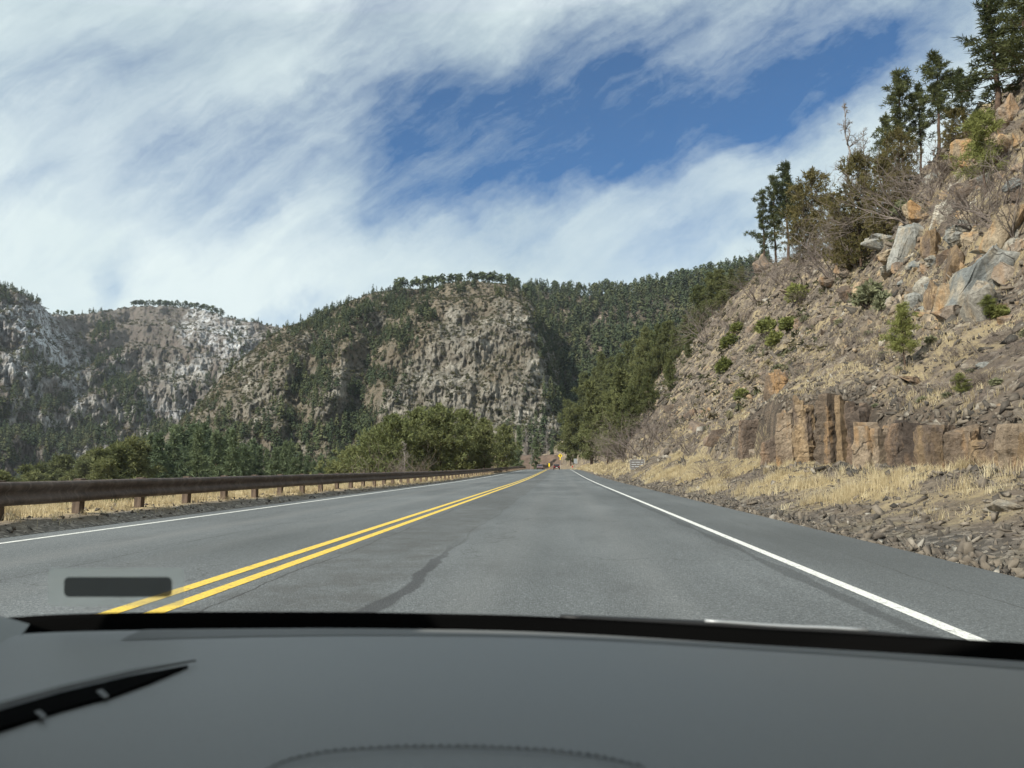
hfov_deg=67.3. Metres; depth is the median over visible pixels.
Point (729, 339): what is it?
green shrub
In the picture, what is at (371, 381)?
conifer tree
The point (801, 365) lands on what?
bare shrub
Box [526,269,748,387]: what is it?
mountain
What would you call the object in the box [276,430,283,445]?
conifer tree
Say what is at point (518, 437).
conifer tree
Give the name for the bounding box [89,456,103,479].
pine tree
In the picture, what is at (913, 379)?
boulder
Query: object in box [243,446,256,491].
conifer tree
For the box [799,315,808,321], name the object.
sage shrub
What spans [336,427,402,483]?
leafy tree
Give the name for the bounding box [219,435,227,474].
conifer tree
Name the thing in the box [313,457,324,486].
conifer tree
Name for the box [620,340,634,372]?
pine tree
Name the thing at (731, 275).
pine tree
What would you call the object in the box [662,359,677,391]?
pine tree
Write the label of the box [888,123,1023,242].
bare shrub
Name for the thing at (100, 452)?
pine tree
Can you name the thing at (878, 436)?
rock column
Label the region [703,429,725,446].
boulder
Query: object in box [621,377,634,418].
pine tree
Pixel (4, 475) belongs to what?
pine tree
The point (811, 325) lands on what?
bare shrub
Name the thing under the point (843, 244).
bare shrub
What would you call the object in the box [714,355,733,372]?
green shrub
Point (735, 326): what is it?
green shrub
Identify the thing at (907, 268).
boulder
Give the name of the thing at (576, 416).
pine tree
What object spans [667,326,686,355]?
pine tree
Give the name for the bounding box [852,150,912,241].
juniper tree
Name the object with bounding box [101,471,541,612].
line marking
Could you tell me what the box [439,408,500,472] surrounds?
leafy tree
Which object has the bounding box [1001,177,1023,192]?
boulder
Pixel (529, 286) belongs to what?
pine tree
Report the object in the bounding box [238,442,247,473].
conifer tree
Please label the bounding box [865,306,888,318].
bare shrub
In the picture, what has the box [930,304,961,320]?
boulder
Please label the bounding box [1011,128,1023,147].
boulder
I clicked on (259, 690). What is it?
car
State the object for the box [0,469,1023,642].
road
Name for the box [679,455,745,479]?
bare shrub
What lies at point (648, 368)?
pine tree
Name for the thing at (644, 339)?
pine tree
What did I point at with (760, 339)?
bare shrub
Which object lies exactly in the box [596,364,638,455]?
pine tree
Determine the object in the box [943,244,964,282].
boulder
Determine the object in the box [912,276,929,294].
boulder
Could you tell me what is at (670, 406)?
boulder
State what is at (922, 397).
sage shrub
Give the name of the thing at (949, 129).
juniper tree
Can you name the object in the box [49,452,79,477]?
pine tree
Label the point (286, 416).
conifer tree
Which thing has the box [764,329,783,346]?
green shrub
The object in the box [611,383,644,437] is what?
pine tree
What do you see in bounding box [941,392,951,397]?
sage shrub
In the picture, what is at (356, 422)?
conifer tree
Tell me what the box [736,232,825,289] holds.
bare shrub
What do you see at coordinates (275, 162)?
sky
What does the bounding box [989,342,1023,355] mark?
bare shrub
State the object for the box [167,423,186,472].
conifer tree
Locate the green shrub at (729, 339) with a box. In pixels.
[719,331,738,348]
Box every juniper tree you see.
[775,165,836,261]
[775,204,820,263]
[808,191,851,260]
[809,149,889,267]
[822,219,856,270]
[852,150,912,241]
[872,125,924,197]
[935,105,971,162]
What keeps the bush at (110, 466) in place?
on the ground at (38, 526)
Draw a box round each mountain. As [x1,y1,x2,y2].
[0,290,281,477]
[164,280,564,471]
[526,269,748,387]
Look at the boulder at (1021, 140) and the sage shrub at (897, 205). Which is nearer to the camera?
the boulder at (1021, 140)
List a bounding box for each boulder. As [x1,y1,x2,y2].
[664,404,676,411]
[683,409,697,419]
[688,420,705,431]
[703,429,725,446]
[745,323,753,333]
[748,449,754,458]
[752,254,769,273]
[793,316,802,329]
[817,276,834,287]
[833,264,849,277]
[836,285,850,302]
[852,280,864,294]
[861,233,891,251]
[876,249,890,264]
[880,265,891,279]
[884,296,894,306]
[886,223,923,271]
[891,262,902,273]
[898,376,920,383]
[901,200,926,223]
[904,260,915,270]
[904,292,922,312]
[909,260,921,268]
[910,267,917,275]
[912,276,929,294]
[914,242,919,249]
[917,263,927,273]
[919,228,940,258]
[921,212,928,219]
[923,172,939,185]
[923,279,937,309]
[924,201,931,209]
[924,255,935,266]
[929,200,951,229]
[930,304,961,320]
[931,283,949,320]
[935,249,949,266]
[936,157,953,173]
[943,219,972,246]
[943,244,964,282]
[945,244,1020,306]
[949,138,972,169]
[949,183,961,196]
[955,186,973,204]
[955,209,971,219]
[957,160,969,168]
[960,231,978,249]
[960,280,998,321]
[966,178,976,186]
[969,247,984,254]
[970,225,980,231]
[975,362,988,368]
[976,172,988,182]
[978,203,1023,253]
[981,499,1023,512]
[990,134,1010,142]
[991,192,1005,203]
[991,262,1014,284]
[993,134,1011,168]
[995,93,1019,133]
[997,314,1011,324]
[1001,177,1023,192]
[1002,229,1020,249]
[1007,239,1023,251]
[1008,188,1023,202]
[1010,163,1022,171]
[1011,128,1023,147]
[1015,135,1023,146]
[1019,121,1023,132]
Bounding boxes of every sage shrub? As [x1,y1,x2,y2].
[771,363,783,369]
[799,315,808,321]
[833,318,842,325]
[847,277,883,308]
[870,289,891,311]
[889,198,912,217]
[915,396,927,402]
[923,335,939,342]
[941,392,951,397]
[987,377,1002,385]
[1017,329,1023,336]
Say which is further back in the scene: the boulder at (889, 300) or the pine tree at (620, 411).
the pine tree at (620, 411)
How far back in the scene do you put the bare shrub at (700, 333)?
156.18 m
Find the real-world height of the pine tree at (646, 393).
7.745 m
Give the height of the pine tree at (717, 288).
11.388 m
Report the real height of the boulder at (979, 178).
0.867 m
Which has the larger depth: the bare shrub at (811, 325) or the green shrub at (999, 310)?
the bare shrub at (811, 325)
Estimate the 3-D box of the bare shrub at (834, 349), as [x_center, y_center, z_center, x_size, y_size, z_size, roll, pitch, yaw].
[17.548,-2.341,41.426,2.816,1.417,2.829,4,-8,-35]
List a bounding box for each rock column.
[737,417,758,460]
[760,436,775,465]
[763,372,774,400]
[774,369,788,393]
[774,409,794,466]
[791,395,815,463]
[813,393,841,465]
[834,395,854,461]
[843,402,871,464]
[851,422,879,468]
[870,425,889,464]
[884,420,919,466]
[901,421,931,466]
[913,424,954,467]
[942,424,981,471]
[967,439,997,467]
[994,423,1023,472]
[1013,432,1023,471]
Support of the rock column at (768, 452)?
on the hillside
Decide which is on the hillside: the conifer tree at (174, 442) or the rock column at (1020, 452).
the rock column at (1020, 452)
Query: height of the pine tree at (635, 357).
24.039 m
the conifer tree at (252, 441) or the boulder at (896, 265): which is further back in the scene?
the conifer tree at (252, 441)
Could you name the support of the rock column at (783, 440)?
on the hillside
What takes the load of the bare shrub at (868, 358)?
on the hillside
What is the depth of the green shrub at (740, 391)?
73.98 m
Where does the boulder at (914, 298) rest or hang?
on the hillside
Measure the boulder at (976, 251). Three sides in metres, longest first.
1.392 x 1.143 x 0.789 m
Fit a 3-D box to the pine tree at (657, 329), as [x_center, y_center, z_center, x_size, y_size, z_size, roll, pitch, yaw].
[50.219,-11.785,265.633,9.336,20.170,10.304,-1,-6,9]
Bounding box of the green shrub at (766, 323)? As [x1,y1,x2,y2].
[753,315,776,334]
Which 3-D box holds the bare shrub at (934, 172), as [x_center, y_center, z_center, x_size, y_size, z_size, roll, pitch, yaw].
[33.510,-17.412,63.538,8.283,5.374,8.244,5,-8,-36]
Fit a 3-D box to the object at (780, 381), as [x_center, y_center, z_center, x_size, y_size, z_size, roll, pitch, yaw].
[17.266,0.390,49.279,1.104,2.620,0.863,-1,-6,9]
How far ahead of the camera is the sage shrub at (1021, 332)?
26.28 m
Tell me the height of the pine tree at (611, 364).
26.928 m
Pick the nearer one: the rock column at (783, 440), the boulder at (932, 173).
the rock column at (783, 440)
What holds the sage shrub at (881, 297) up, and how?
on the hillside
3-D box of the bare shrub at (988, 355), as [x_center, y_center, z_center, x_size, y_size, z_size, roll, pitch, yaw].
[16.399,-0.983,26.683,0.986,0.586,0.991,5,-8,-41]
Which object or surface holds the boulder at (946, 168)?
on the hillside
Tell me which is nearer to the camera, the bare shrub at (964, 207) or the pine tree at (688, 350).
the bare shrub at (964, 207)
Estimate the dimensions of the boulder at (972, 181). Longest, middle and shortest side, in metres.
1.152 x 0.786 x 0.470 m
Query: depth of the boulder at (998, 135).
45.53 m
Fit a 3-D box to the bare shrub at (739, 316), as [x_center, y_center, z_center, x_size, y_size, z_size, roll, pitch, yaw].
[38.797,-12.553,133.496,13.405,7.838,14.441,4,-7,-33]
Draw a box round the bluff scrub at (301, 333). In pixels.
[177,279,564,469]
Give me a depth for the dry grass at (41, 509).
21.96 m
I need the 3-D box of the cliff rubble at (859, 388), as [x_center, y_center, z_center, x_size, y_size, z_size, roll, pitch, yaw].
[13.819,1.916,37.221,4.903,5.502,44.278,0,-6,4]
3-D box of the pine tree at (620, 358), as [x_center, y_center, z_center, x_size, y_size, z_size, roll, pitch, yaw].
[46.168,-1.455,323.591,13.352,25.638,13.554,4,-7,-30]
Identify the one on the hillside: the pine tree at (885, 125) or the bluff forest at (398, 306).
the pine tree at (885, 125)
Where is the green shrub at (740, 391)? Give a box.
[733,388,748,400]
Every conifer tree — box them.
[145,431,173,498]
[146,432,155,445]
[163,443,178,498]
[165,425,190,473]
[166,429,185,497]
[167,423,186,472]
[175,421,210,492]
[181,431,191,473]
[182,426,214,494]
[201,421,209,463]
[204,427,212,472]
[205,429,227,493]
[206,438,225,476]
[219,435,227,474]
[221,428,244,492]
[223,426,240,474]
[237,446,251,490]
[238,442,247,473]
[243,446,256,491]
[246,437,263,470]
[249,443,257,475]
[251,444,265,475]
[261,446,282,490]
[263,448,270,491]
[273,427,280,442]
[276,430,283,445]
[279,439,288,474]
[283,456,302,488]
[284,404,290,421]
[287,442,295,472]
[297,452,303,474]
[302,455,312,485]
[305,415,312,430]
[307,460,316,486]
[312,424,321,441]
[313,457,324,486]
[331,440,336,454]
[340,422,348,435]
[353,415,359,429]
[359,385,365,399]
[368,374,373,387]
[508,438,518,466]
[514,425,525,466]
[529,437,541,468]
[549,440,553,454]
[590,347,596,364]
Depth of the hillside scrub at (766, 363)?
94.75 m
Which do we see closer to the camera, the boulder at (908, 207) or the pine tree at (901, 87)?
the boulder at (908, 207)
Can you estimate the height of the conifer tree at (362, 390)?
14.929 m
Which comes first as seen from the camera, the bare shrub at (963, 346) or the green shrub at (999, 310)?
the bare shrub at (963, 346)
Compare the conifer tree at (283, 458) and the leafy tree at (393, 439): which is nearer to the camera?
the leafy tree at (393, 439)
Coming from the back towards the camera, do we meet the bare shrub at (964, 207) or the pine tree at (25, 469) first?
the pine tree at (25, 469)
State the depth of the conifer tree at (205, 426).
271.73 m
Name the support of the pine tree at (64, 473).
on the ground at (38, 526)
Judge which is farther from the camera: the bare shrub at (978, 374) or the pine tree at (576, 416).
the pine tree at (576, 416)
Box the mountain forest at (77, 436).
[0,280,289,479]
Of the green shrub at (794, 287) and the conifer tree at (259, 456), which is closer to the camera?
the green shrub at (794, 287)
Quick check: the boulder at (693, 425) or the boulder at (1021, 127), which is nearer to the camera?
the boulder at (1021, 127)
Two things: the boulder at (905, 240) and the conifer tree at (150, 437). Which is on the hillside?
the boulder at (905, 240)
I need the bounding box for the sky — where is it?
[0,0,1023,327]
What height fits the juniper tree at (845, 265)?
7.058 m
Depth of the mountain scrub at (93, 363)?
1229.22 m
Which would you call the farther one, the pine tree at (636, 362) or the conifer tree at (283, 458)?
the pine tree at (636, 362)
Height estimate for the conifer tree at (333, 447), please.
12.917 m
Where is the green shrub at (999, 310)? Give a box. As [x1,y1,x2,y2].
[987,303,1010,318]
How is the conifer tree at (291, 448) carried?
on the ground at (38, 526)
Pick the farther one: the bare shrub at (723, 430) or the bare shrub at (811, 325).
the bare shrub at (811, 325)
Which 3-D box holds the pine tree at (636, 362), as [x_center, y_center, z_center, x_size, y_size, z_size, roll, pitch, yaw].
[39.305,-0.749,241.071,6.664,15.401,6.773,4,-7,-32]
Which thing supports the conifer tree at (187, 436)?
on the ground at (38, 526)
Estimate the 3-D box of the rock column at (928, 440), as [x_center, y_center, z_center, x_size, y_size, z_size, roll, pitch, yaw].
[12.415,2.065,22.573,1.141,1.722,0.826,-3,-7,29]
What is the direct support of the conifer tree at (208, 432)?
on the ground at (38, 526)
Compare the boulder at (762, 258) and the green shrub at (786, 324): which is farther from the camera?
the boulder at (762, 258)
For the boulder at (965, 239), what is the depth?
38.84 m
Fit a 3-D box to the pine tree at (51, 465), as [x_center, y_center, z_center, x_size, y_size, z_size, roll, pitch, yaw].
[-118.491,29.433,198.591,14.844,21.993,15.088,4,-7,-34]
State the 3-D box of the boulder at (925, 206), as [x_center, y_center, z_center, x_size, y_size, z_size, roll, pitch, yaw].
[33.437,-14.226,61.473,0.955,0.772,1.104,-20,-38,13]
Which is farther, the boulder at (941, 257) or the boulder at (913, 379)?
the boulder at (941, 257)
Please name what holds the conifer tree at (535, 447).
on the earth bank
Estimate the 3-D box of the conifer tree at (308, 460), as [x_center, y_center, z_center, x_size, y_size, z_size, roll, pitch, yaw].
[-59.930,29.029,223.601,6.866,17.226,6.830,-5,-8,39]
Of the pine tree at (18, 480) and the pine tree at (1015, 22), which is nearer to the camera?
the pine tree at (1015, 22)
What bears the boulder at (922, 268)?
on the hillside
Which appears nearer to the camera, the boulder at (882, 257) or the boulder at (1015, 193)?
the boulder at (1015, 193)
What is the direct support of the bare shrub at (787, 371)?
on the hillside
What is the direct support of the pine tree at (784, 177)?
on the hillside
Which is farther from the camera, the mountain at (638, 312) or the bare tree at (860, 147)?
the mountain at (638, 312)
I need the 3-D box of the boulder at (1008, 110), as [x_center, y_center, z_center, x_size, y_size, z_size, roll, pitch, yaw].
[33.546,-17.939,51.728,1.764,3.224,2.052,-3,-7,29]
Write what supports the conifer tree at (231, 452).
on the ground at (38, 526)
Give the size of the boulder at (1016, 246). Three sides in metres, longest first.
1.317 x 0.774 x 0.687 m
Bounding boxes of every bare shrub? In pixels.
[341,438,438,483]
[589,408,674,456]
[589,419,656,462]
[590,432,622,463]
[621,398,688,442]
[660,421,710,453]
[668,298,729,352]
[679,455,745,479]
[699,290,754,332]
[704,413,748,442]
[720,270,780,302]
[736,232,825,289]
[737,255,795,284]
[746,329,769,348]
[762,205,871,283]
[771,365,799,378]
[780,282,815,307]
[785,353,824,374]
[789,165,912,252]
[798,313,825,330]
[812,129,967,234]
[816,327,861,352]
[819,218,881,266]
[836,310,861,328]
[840,350,868,361]
[848,328,875,342]
[853,324,893,343]
[856,349,889,366]
[859,338,915,361]
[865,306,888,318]
[868,129,954,206]
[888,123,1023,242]
[894,394,912,407]
[905,384,926,391]
[909,147,1023,229]
[912,380,948,392]
[928,345,970,362]
[932,376,974,394]
[939,336,971,355]
[944,394,967,405]
[950,370,994,384]
[954,174,1023,238]
[957,359,1008,380]
[971,349,996,361]
[981,322,1021,342]
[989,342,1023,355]
[1003,333,1023,351]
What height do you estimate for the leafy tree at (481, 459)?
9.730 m
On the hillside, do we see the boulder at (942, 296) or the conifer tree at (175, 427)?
the boulder at (942, 296)
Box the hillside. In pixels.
[543,73,1023,576]
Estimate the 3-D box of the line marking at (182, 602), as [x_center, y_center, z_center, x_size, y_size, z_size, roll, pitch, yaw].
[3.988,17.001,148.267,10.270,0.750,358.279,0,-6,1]
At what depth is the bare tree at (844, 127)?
104.42 m
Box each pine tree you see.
[0,470,16,509]
[6,477,45,507]
[13,461,34,478]
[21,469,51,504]
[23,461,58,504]
[44,458,73,472]
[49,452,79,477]
[55,459,83,480]
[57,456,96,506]
[57,468,78,480]
[78,446,99,459]
[85,445,113,460]
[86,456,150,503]
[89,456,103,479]
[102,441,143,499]
[107,439,131,470]
[109,433,168,499]
[141,444,170,496]
[446,273,454,280]
[486,271,494,279]
[524,285,533,293]
[554,407,585,465]
[556,397,580,451]
[559,403,584,452]
[569,377,604,464]
[571,371,589,421]
[577,409,598,462]
[583,388,602,414]
[584,368,603,409]
[584,389,613,463]
[593,351,609,396]
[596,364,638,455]
[597,356,614,393]
[600,391,628,456]
[601,362,615,395]
[604,400,630,452]
[606,353,628,392]
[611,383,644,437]
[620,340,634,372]
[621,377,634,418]
[626,325,659,379]
[629,357,645,397]
[629,363,649,416]
[631,337,644,378]
[636,376,659,414]
[642,354,654,383]
[642,371,659,400]
[644,322,665,377]
[649,329,657,377]
[650,333,669,373]
[652,321,673,367]
[658,320,678,360]
[662,351,675,377]
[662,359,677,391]
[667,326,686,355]
[677,314,695,344]
[683,336,692,357]
[685,284,713,329]
[698,271,720,314]
[706,268,736,307]
[721,268,739,296]
[733,266,748,286]
[744,188,782,254]
[763,173,785,261]
[772,158,804,260]
[867,111,901,180]
[878,300,921,369]
[879,66,928,171]
[906,81,941,171]
[915,48,964,157]
[937,0,1023,113]
[940,107,1009,192]
[941,66,979,131]
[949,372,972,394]
[964,0,1023,77]
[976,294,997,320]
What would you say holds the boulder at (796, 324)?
on the hillside
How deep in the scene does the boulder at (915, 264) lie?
46.85 m
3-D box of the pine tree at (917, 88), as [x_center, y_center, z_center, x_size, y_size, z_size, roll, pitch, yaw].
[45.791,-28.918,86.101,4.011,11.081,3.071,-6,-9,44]
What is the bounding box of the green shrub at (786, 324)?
[777,315,795,333]
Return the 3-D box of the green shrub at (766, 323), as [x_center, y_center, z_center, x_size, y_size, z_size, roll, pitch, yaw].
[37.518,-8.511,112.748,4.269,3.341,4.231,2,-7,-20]
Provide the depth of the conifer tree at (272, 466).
206.51 m
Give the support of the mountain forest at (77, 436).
on the mountain at (163, 405)
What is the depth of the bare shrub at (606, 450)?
138.79 m
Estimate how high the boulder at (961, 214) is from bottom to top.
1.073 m
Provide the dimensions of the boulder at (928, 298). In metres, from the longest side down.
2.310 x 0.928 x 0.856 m
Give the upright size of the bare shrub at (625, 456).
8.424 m
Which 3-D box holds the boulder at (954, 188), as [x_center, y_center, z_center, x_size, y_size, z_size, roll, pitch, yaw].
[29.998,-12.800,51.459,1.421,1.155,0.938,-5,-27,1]
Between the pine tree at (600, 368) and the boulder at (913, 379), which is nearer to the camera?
the boulder at (913, 379)
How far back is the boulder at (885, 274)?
61.63 m
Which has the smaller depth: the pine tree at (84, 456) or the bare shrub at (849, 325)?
the bare shrub at (849, 325)
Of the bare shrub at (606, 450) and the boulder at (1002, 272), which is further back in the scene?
the bare shrub at (606, 450)
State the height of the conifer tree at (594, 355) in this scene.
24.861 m
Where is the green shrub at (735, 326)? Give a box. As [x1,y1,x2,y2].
[729,321,743,331]
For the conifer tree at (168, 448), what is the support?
on the ground at (38, 526)
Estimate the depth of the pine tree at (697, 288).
220.85 m
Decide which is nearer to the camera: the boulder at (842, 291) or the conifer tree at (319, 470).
the boulder at (842, 291)
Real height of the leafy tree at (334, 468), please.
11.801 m
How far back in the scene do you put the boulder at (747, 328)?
121.93 m
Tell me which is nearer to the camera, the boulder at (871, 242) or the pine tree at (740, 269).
the boulder at (871, 242)
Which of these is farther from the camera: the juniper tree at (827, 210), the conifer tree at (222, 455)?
the conifer tree at (222, 455)
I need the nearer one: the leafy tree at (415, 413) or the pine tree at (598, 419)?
the leafy tree at (415, 413)
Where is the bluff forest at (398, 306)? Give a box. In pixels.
[153,275,567,466]
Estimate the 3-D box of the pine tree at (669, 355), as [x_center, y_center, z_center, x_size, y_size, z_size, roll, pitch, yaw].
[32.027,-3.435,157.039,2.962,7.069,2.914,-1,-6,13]
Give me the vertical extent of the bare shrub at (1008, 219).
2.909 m
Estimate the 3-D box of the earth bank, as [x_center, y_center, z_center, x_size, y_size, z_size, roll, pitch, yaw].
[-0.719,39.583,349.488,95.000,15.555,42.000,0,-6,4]
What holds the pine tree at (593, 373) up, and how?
on the hillside
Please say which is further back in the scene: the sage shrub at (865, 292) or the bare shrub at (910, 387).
the sage shrub at (865, 292)
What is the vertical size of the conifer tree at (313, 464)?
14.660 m
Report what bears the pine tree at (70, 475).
on the ground at (38, 526)
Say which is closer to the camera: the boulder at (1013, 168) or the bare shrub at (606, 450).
the boulder at (1013, 168)
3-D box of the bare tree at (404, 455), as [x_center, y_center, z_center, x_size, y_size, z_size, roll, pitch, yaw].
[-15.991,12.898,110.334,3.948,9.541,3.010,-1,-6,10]
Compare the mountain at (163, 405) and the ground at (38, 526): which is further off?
the mountain at (163, 405)
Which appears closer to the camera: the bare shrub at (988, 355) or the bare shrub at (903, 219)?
the bare shrub at (988, 355)
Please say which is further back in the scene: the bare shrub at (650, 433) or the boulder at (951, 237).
the bare shrub at (650, 433)
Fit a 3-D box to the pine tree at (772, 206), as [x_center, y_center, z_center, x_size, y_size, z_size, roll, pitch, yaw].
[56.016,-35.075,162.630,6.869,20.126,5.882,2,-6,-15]
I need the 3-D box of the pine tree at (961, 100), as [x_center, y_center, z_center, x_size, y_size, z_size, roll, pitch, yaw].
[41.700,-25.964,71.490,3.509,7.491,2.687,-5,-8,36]
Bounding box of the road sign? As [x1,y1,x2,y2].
[630,460,643,469]
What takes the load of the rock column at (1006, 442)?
on the hillside
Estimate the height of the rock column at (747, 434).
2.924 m
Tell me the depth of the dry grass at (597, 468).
119.92 m
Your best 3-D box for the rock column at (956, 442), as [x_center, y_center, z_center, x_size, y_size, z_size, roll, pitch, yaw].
[12.415,1.851,21.090,1.127,1.484,1.059,-4,-7,30]
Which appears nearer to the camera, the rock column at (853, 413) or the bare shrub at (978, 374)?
the bare shrub at (978, 374)
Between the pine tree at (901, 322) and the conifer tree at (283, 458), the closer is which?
the pine tree at (901, 322)
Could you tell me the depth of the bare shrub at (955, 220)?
39.69 m
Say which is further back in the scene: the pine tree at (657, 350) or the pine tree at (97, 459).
the pine tree at (657, 350)
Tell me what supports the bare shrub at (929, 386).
on the hillside
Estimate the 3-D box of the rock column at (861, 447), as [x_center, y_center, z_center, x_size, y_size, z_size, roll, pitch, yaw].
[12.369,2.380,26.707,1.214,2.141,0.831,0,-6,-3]
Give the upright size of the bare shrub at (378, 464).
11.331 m
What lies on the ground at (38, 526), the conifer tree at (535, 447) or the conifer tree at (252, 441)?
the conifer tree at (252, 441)
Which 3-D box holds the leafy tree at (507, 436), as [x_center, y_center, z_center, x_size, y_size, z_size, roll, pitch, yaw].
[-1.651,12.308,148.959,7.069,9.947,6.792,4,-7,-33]
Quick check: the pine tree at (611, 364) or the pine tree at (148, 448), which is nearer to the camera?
the pine tree at (148, 448)
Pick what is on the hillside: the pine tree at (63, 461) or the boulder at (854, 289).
the boulder at (854, 289)
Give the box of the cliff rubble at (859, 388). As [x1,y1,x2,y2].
[681,371,1023,487]
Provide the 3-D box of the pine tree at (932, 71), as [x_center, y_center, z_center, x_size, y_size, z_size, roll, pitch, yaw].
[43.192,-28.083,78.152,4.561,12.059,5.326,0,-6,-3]
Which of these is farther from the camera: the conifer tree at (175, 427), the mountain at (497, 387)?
the mountain at (497, 387)
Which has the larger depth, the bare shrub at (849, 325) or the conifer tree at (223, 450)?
the conifer tree at (223, 450)
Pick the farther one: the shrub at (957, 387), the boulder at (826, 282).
the boulder at (826, 282)
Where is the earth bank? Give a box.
[466,454,561,468]
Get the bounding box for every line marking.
[0,469,529,543]
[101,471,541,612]
[148,469,548,611]
[572,470,987,640]
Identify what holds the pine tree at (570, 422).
on the hillside
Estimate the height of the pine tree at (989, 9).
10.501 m
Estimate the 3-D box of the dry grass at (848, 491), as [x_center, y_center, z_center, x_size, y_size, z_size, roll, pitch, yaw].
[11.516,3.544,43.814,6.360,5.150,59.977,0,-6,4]
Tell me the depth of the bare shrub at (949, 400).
24.43 m
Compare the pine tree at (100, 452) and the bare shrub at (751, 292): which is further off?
the pine tree at (100, 452)
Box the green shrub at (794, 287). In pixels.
[783,282,811,304]
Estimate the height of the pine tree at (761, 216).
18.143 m
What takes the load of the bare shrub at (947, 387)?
on the hillside
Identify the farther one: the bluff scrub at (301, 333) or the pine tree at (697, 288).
the bluff scrub at (301, 333)
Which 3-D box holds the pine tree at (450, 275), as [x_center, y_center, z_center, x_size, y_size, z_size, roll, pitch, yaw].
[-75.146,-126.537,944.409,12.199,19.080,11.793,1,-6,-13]
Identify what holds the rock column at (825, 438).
on the hillside
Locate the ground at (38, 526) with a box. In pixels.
[0,469,526,537]
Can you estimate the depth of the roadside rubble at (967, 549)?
16.50 m
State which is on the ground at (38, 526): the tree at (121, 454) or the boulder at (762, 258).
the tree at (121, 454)
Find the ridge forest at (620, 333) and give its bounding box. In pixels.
[504,248,771,404]
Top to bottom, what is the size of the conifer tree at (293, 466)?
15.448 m
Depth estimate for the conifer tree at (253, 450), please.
255.29 m
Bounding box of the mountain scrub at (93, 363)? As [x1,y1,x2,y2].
[0,287,278,475]
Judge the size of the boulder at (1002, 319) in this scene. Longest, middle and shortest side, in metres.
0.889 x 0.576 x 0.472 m
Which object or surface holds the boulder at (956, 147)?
on the hillside
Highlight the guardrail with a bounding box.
[0,466,525,520]
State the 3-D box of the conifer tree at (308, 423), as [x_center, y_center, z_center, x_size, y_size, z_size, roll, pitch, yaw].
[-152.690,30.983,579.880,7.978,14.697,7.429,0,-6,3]
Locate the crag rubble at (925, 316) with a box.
[665,223,1022,423]
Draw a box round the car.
[0,577,1023,767]
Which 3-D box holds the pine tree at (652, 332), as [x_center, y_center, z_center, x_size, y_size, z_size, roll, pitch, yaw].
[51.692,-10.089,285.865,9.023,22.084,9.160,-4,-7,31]
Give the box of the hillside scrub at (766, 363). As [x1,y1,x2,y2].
[638,147,948,431]
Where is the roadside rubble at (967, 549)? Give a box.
[594,456,1023,578]
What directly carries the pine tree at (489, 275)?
on the mountain at (497, 387)
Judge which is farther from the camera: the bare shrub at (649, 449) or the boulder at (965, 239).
the bare shrub at (649, 449)
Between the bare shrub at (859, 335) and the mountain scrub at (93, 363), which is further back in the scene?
the mountain scrub at (93, 363)
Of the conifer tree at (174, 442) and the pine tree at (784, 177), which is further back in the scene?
the conifer tree at (174, 442)
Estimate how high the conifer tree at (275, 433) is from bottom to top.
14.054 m
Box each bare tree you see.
[398,441,413,479]
[522,429,529,454]
[541,431,548,455]
[832,104,865,208]
[853,127,874,219]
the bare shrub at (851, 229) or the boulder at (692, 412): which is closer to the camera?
the bare shrub at (851, 229)
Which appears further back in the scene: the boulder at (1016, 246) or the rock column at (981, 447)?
the boulder at (1016, 246)
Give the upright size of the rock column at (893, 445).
1.778 m
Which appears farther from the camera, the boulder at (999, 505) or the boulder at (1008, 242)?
the boulder at (1008, 242)
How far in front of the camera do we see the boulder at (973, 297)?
30.83 m
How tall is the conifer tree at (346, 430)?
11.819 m
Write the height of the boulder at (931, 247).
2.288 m
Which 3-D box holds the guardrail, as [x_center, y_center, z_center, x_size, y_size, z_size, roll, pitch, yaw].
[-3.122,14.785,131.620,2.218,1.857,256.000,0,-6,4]
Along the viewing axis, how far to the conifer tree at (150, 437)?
244.56 m
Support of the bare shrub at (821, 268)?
on the hillside
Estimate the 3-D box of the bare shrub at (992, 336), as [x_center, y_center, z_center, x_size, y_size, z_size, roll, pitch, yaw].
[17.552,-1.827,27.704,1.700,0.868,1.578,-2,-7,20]
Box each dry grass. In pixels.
[1,472,493,527]
[571,447,658,478]
[630,402,1023,520]
[651,137,1023,448]
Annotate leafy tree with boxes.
[308,446,385,484]
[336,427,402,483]
[347,412,430,481]
[398,405,458,470]
[405,402,478,477]
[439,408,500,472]
[460,416,503,468]
[490,423,521,467]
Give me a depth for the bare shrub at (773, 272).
127.87 m
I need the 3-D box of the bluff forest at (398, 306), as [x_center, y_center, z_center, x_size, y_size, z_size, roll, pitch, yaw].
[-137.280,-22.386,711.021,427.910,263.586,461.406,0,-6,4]
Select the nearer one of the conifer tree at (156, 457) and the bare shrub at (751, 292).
the bare shrub at (751, 292)
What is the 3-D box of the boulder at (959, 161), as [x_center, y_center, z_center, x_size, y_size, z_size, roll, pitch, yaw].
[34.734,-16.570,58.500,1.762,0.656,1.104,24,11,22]
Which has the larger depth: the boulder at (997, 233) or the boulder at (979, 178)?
the boulder at (979, 178)
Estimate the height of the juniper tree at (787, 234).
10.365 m
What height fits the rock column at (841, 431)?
3.034 m

